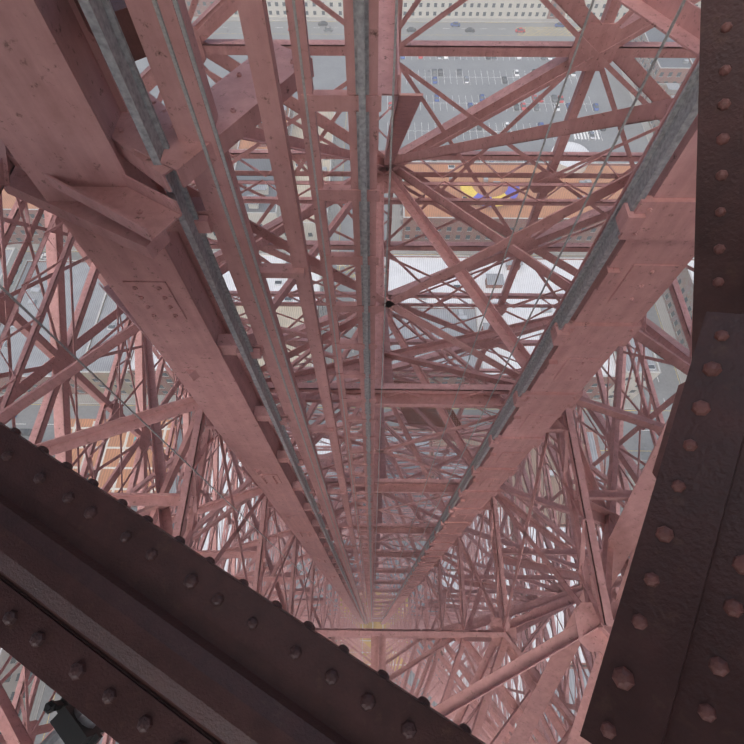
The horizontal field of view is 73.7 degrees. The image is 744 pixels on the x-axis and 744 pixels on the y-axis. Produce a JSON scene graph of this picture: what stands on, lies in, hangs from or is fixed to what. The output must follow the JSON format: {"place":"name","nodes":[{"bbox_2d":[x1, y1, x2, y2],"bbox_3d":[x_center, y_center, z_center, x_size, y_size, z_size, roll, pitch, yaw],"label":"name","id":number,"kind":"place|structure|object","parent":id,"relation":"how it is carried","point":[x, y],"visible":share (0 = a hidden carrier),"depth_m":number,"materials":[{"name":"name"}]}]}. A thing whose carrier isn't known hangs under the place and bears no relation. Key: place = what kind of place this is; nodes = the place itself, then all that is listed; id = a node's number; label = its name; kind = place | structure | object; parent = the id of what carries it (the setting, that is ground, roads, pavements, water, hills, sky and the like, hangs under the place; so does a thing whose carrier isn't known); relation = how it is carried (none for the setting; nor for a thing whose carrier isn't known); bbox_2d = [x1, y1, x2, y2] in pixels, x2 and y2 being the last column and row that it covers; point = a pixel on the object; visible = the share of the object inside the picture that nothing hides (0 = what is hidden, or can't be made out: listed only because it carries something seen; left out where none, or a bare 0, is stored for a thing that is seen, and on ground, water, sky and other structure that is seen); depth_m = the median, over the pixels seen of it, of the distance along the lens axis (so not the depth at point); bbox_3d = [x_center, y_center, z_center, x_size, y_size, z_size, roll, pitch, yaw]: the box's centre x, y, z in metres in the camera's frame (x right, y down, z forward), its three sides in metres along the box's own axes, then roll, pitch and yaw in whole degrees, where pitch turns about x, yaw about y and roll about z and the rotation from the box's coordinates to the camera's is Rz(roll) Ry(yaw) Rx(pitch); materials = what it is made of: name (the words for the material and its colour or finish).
{"place":"outdoors","nodes":[
{"label":"outdoors","id":0,"kind":"place"},
{"bbox_2d":[19,429,31,435],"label":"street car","id":1,"kind":"object","parent":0,"point":[25,432],"visible":0.56,"depth_m":124.69,"materials":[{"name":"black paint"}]},
{"bbox_2d":[5,20,693,743],"bbox_3d":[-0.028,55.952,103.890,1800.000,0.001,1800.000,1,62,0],"label":"ground sheet","id":2,"kind":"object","parent":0,"point":[329,72],"depth_m":189.73,"materials":[{"name":"asphalt"}]},
{"bbox_2d":[40,253,45,259],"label":"street car","id":3,"kind":"object","parent":2,"relation":"on","point":[43,257],"visible":0.42,"depth_m":152.00,"materials":[{"name":"white paint"}]},
{"bbox_2d":[318,21,327,25],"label":"street car","id":4,"kind":"object","parent":2,"relation":"on","point":[325,23],"visible":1,"depth_m":214.06,"materials":[{"name":"black paint"}]},
{"bbox_2d":[323,26,332,31],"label":"street car","id":5,"kind":"object","parent":2,"relation":"on","point":[327,28],"visible":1,"depth_m":211.95,"materials":[{"name":"silver metal"}]},
{"bbox_2d":[0,0,700,743],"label":"town buildings and streets","id":6,"kind":"structure","parent":2,"relation":"on","point":[668,74],"depth_m":133.67,"materials":[{"name":"concrete"}]},
{"bbox_2d":[0,0,699,743],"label":"steel beams","id":7,"kind":"structure","parent":6,"relation":"on","point":[72,88],"depth_m":3.40,"materials":[{"name":"red paint"}]},
{"bbox_2d":[0,0,743,743],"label":"steel girders","id":8,"kind":"object","parent":7,"relation":"attached to","point":[120,622],"visible":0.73,"depth_m":1.31,"materials":[{"name":"metal"}]},
{"bbox_2d":[0,0,700,743],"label":"steel lattice framework","id":9,"kind":"object","parent":6,"relation":"on","point":[588,502],"visible":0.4,"depth_m":8.61,"materials":[{"name":"red paint"}]},
{"bbox_2d":[393,379,464,430],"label":"perforated platform","id":10,"kind":"structure","parent":9,"relation":"attached to","point":[456,421],"depth_m":14.08,"materials":[{"name":"brown metal"}]},
{"bbox_2d":[588,131,594,138],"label":"parked car","id":11,"kind":"object","parent":6,"relation":"on","point":[591,134],"visible":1,"depth_m":178.84,"materials":[{"name":"silver metal"}]},
{"bbox_2d":[407,27,415,31],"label":"street car","id":12,"kind":"object","parent":2,"relation":"on","point":[411,29],"visible":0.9,"depth_m":211.71,"materials":[{"name":"black paint"}]},
{"bbox_2d":[432,69,436,75],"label":"parked car","id":13,"kind":"object","parent":2,"relation":"on","point":[434,72],"visible":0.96,"depth_m":197.06,"materials":[{"name":"grey paint"}]},
{"bbox_2d":[434,94,438,101],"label":"parked car","id":14,"kind":"object","parent":2,"relation":"on","point":[436,96],"visible":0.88,"depth_m":189.19,"materials":[{"name":"blue paint"}]},
{"bbox_2d":[438,69,442,75],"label":"parked car","id":15,"kind":"object","parent":2,"relation":"on","point":[440,72],"visible":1,"depth_m":196.95,"materials":[{"name":"black paint"}]},
{"bbox_2d":[450,21,459,26],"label":"street car","id":16,"kind":"object","parent":2,"relation":"on","point":[454,23],"visible":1,"depth_m":213.79,"materials":[{"name":"blue paint"}]},
{"bbox_2d":[457,69,461,75],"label":"parked car","id":17,"kind":"object","parent":2,"relation":"on","point":[459,72],"visible":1,"depth_m":197.06,"materials":[{"name":"grey paint"}]},
{"bbox_2d":[464,76,468,83],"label":"parked car","id":18,"kind":"object","parent":2,"relation":"on","point":[466,79],"visible":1,"depth_m":194.53,"materials":[{"name":"silver metal"}]},
{"bbox_2d":[465,27,474,32],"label":"street car","id":19,"kind":"object","parent":2,"relation":"on","point":[469,29],"visible":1,"depth_m":211.61,"materials":[{"name":"black paint"}]},
{"bbox_2d":[479,94,484,100],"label":"parked car","id":20,"kind":"object","parent":2,"relation":"on","point":[481,96],"visible":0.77,"depth_m":189.14,"materials":[{"name":"blue paint"}]},
{"bbox_2d":[502,77,507,83],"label":"parked car","id":21,"kind":"object","parent":2,"relation":"on","point":[504,80],"visible":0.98,"depth_m":194.60,"materials":[{"name":"black paint"}]},
{"bbox_2d":[513,70,518,75],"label":"parked car","id":22,"kind":"object","parent":2,"relation":"on","point":[516,72],"visible":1,"depth_m":196.75,"materials":[{"name":"white paint"}]},
{"bbox_2d":[515,28,524,32],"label":"street car","id":23,"kind":"object","parent":2,"relation":"on","point":[517,30],"visible":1,"depth_m":211.56,"materials":[{"name":"red paint"}]},
{"bbox_2d":[520,102,525,109],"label":"parked car","id":24,"kind":"object","parent":2,"relation":"on","point":[523,105],"visible":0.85,"depth_m":186.70,"materials":[{"name":"red paint"}]},
{"bbox_2d":[534,103,539,110],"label":"parked car","id":25,"kind":"object","parent":2,"relation":"on","point":[536,107],"visible":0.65,"depth_m":186.59,"materials":[{"name":"grey paint"}]},
{"bbox_2d":[551,95,556,101],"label":"parked car","id":26,"kind":"object","parent":2,"relation":"on","point":[554,98],"visible":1,"depth_m":189.05,"materials":[{"name":"grey paint"}]},
{"bbox_2d":[555,22,564,27],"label":"street car","id":27,"kind":"object","parent":2,"relation":"on","point":[559,24],"visible":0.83,"depth_m":213.53,"materials":[{"name":"blue paint"}]},
{"bbox_2d":[592,103,598,110],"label":"parked car","id":28,"kind":"object","parent":2,"relation":"on","point":[595,106],"visible":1,"depth_m":186.50,"materials":[{"name":"blue paint"}]}
]}

